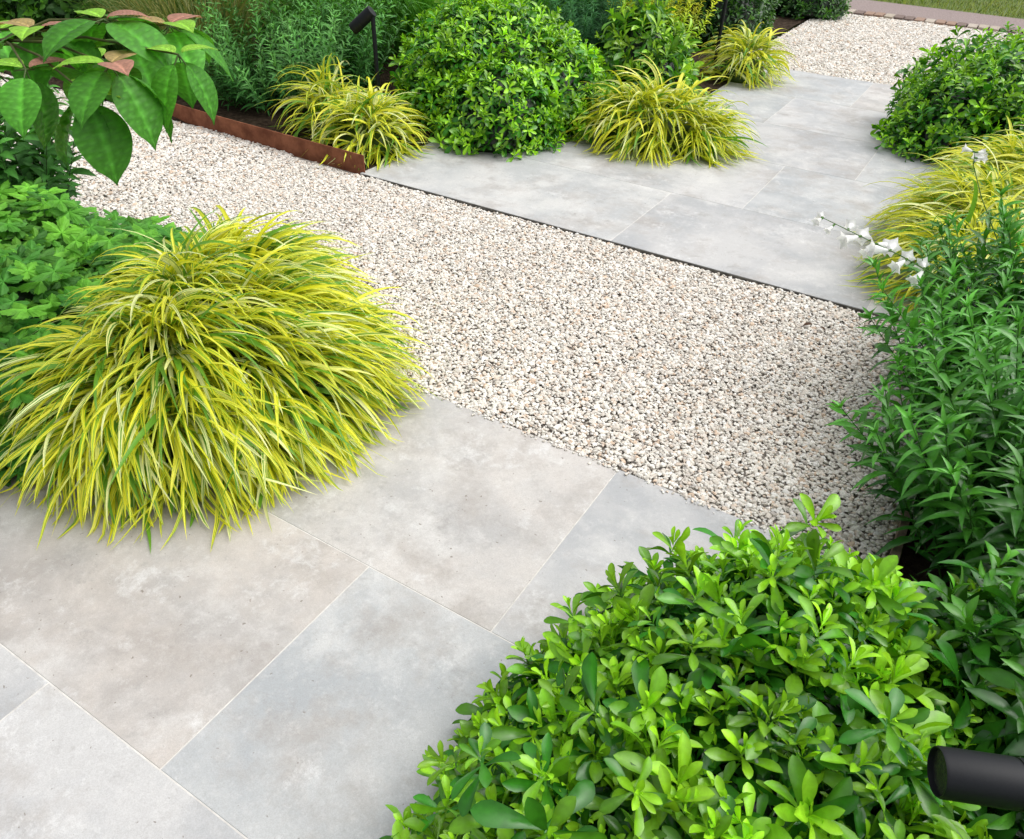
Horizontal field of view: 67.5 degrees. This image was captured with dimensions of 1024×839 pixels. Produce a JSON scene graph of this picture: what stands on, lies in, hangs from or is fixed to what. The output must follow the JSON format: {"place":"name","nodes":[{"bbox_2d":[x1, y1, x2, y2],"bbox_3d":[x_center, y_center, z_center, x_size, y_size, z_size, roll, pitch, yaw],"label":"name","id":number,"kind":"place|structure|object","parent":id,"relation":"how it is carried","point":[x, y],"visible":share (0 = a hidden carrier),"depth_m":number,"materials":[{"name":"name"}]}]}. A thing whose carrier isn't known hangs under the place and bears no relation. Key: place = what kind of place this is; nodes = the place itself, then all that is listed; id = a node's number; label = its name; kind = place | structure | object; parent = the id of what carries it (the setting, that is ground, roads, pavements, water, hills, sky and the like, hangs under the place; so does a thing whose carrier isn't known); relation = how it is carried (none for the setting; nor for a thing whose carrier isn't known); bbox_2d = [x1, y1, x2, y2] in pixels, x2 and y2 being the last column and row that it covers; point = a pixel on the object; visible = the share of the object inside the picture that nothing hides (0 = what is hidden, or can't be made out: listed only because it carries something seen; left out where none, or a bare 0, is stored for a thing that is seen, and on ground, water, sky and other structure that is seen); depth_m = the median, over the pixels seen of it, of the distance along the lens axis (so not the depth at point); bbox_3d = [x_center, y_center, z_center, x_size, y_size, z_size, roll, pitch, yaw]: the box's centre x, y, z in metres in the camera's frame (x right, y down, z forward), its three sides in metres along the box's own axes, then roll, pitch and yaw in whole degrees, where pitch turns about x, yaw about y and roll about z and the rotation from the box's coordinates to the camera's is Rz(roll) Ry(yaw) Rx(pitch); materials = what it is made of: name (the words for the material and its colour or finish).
{"place":"outdoors","nodes":[
{"label":"outdoors","id":0,"kind":"place"},
{"bbox_2d":[53,0,304,86],"bbox_3d":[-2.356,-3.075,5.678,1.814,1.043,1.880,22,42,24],"label":"ornamental grass","id":1,"kind":"object","parent":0,"point":[159,10],"depth_m":5.52,"materials":[{"name":"green plant"}]},
{"bbox_2d":[258,52,375,142],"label":"hakone grass","id":2,"kind":"object","parent":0,"point":[326,89],"depth_m":4.89,"materials":[{"name":"yellow plant"}]},
{"bbox_2d":[0,372,823,838],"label":"patio paving","id":3,"kind":"structure","parent":0,"point":[318,664],"depth_m":1.93,"materials":[{"name":"ceramic"}]},
{"bbox_2d":[0,21,996,559],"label":"gravel sub base","id":4,"kind":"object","parent":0,"point":[653,433],"visible":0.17,"depth_m":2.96,"materials":[{"name":"beige gravel"}]},
{"bbox_2d":[363,174,908,323],"bbox_3d":[0.481,-0.872,3.825,3.170,0.040,0.003,22,42,24],"label":"metal edge strip","id":5,"kind":"object","parent":4,"relation":"on","point":[669,258],"visible":0.26,"depth_m":3.73,"materials":[{"name":"black metal"}]},
{"bbox_2d":[749,13,1022,86],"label":"gravel","id":6,"kind":"structure","parent":4,"relation":"on","point":[886,36],"depth_m":7.74,"materials":[{"name":"beige gravel"}]},
{"bbox_2d":[889,426,929,565],"bbox_3d":[1.439,0.047,2.639,0.026,0.075,1.505,22,42,24],"label":"edging","id":7,"kind":"object","parent":4,"relation":"on","point":[897,550],"depth_m":2.20,"materials":[{"name":"brown metal"}]},
{"bbox_2d":[0,14,1022,600],"bbox_3d":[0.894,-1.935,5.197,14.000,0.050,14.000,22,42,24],"label":"planting bed soil","id":8,"kind":"structure","parent":0,"point":[912,562],"depth_m":5.26,"materials":[{"name":"brown soil"}]},
{"bbox_2d":[0,75,96,206],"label":"leafy perennial","id":9,"kind":"object","parent":8,"relation":"on","point":[28,160],"visible":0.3,"depth_m":3.37,"materials":[{"name":"green plant"}]},
{"bbox_2d":[0,175,216,488],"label":"geranium foliage","id":10,"kind":"object","parent":8,"relation":"on","point":[50,242],"visible":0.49,"depth_m":2.83,"materials":[{"name":"green plant"}]},
{"bbox_2d":[0,8,232,185],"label":"dogwood shrub","id":11,"kind":"object","parent":8,"relation":"on","point":[147,77],"visible":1,"depth_m":1.67,"materials":[{"name":"green plant"}]},
{"bbox_2d":[63,66,364,174],"bbox_3d":[-2.487,-2.197,5.340,3.983,0.140,0.098,25,43,27],"label":"corten steel edging","id":12,"kind":"object","parent":8,"relation":"on","point":[311,150],"visible":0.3,"depth_m":4.74,"materials":[{"name":"brown metal"}]},
{"bbox_2d":[0,205,436,553],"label":"hakone grass","id":13,"kind":"object","parent":8,"relation":"on","point":[237,384],"depth_m":2.28,"materials":[{"name":"yellow plant"}]},
{"bbox_2d":[194,0,255,79],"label":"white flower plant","id":14,"kind":"object","parent":8,"relation":"on","point":[226,21],"visible":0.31,"depth_m":5.35,"materials":[{"name":"green plant"}]},
{"bbox_2d":[163,0,414,117],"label":"phlox plant","id":15,"kind":"object","parent":8,"relation":"on","point":[295,44],"visible":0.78,"depth_m":5.29,"materials":[{"name":"green plant"}]},
{"bbox_2d":[0,0,608,52],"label":"leafy shrub","id":16,"kind":"object","parent":8,"relation":"on","point":[37,11],"visible":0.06,"depth_m":6.25,"materials":[{"name":"green plant"}]},
{"bbox_2d":[267,0,425,61],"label":"daylily foliage","id":17,"kind":"object","parent":8,"relation":"on","point":[397,43],"visible":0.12,"depth_m":6.42,"materials":[{"name":"green plant"}]},
{"bbox_2d":[287,75,434,170],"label":"hakone grass","id":18,"kind":"object","parent":8,"relation":"on","point":[368,139],"depth_m":4.67,"materials":[{"name":"yellow plant"}]},
{"bbox_2d":[349,6,380,104],"bbox_3d":[-0.956,-2.295,5.041,0.180,0.763,0.076,4,38,3],"label":"garden spotlight","id":19,"kind":"object","parent":8,"relation":"on","point":[366,16],"visible":0.92,"depth_m":4.86,"materials":[{"name":"black metal"}]},
{"bbox_2d":[385,0,590,55],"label":"daylily foliage","id":20,"kind":"object","parent":8,"relation":"on","point":[419,6],"visible":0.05,"depth_m":6.02,"materials":[{"name":"green plant"}]},
{"bbox_2d":[388,0,616,161],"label":"pittosporum shrub","id":21,"kind":"object","parent":8,"relation":"on","point":[502,77],"visible":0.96,"depth_m":4.90,"materials":[{"name":"green plant"}]},
{"bbox_2d":[521,0,683,53],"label":"euphorbia plant","id":22,"kind":"object","parent":8,"relation":"on","point":[593,21],"visible":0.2,"depth_m":5.89,"materials":[{"name":"green plant"}]},
{"bbox_2d":[594,0,710,110],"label":"skimmia shrub","id":23,"kind":"object","parent":8,"relation":"on","point":[656,40],"visible":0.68,"depth_m":5.45,"materials":[{"name":"green plant"}]},
{"bbox_2d":[607,0,721,54],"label":"yellow euphorbia plant","id":24,"kind":"object","parent":8,"relation":"on","point":[684,17],"visible":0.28,"depth_m":5.78,"materials":[{"name":"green plant"}]},
{"bbox_2d":[561,52,768,169],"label":"hakone grass","id":25,"kind":"object","parent":8,"relation":"on","point":[643,128],"depth_m":4.81,"materials":[{"name":"yellow plant"}]},
{"bbox_2d":[379,493,1023,838],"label":"pittosporum shrub","id":26,"kind":"object","parent":8,"relation":"on","point":[755,684],"visible":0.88,"depth_m":1.30,"materials":[{"name":"green plant"}]},
{"bbox_2d":[647,0,784,52],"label":"evergreen hedge shrub","id":27,"kind":"object","parent":8,"relation":"on","point":[752,14],"visible":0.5,"depth_m":7.19,"materials":[{"name":"green plant"}]},
{"bbox_2d":[713,0,727,69],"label":"garden spotlight","id":28,"kind":"object","parent":8,"relation":"on","point":[721,24],"visible":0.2,"depth_m":6.26,"materials":[{"name":"black metal"}]},
{"bbox_2d":[691,20,800,89],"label":"hakone grass","id":29,"kind":"object","parent":8,"relation":"on","point":[744,66],"depth_m":6.31,"materials":[{"name":"yellow plant"}]},
{"bbox_2d":[762,0,852,22],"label":"evergreen hedge shrub","id":30,"kind":"object","parent":8,"relation":"on","point":[821,9],"visible":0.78,"depth_m":8.72,"materials":[{"name":"green plant"}]},
{"bbox_2d":[826,182,1023,587],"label":"penstemon plant","id":31,"kind":"object","parent":8,"relation":"on","point":[973,433],"visible":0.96,"depth_m":2.11,"materials":[{"name":"green plant"}]},
{"bbox_2d":[811,144,997,382],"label":"penstemon flowers","id":32,"kind":"object","parent":31,"relation":"attached to","point":[890,248],"visible":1,"depth_m":2.59,"materials":[{"name":"white plant"}]},
{"bbox_2d":[841,116,1023,326],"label":"hakone grass","id":33,"kind":"object","parent":8,"relation":"on","point":[954,191],"depth_m":3.60,"materials":[{"name":"yellow plant"}]},
{"bbox_2d":[844,9,1023,33],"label":"brick edging","id":34,"kind":"object","parent":8,"relation":"on","point":[912,18],"visible":0.3,"depth_m":8.84,"materials":[{"name":"beige brick"}]},
{"bbox_2d":[870,21,1023,168],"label":"pittosporum shrub","id":35,"kind":"object","parent":8,"relation":"on","point":[979,92],"visible":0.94,"depth_m":4.84,"materials":[{"name":"green plant"}]},
{"bbox_2d":[899,541,1023,838],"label":"skimmia shrub","id":36,"kind":"object","parent":8,"relation":"on","point":[988,619],"visible":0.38,"depth_m":1.39,"materials":[{"name":"green plant"}]},
{"bbox_2d":[927,745,1023,811],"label":"garden spotlight","id":37,"kind":"object","parent":8,"relation":"on","point":[986,779],"visible":1,"depth_m":1.01,"materials":[{"name":"black metal"}]},
{"bbox_2d":[360,66,974,324],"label":"patio paving","id":38,"kind":"structure","parent":0,"point":[749,218],"depth_m":4.41,"materials":[{"name":"ceramic"}]},
{"bbox_2d":[842,0,1023,29],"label":"tarmac path","id":39,"kind":"structure","parent":0,"point":[925,12],"depth_m":9.28,"materials":[{"name":"asphalt"}]},
{"bbox_2d":[873,0,1023,18],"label":"lawn","id":40,"kind":"structure","parent":0,"point":[1010,8],"depth_m":9.78,"materials":[{"name":"green plant"}]}
]}

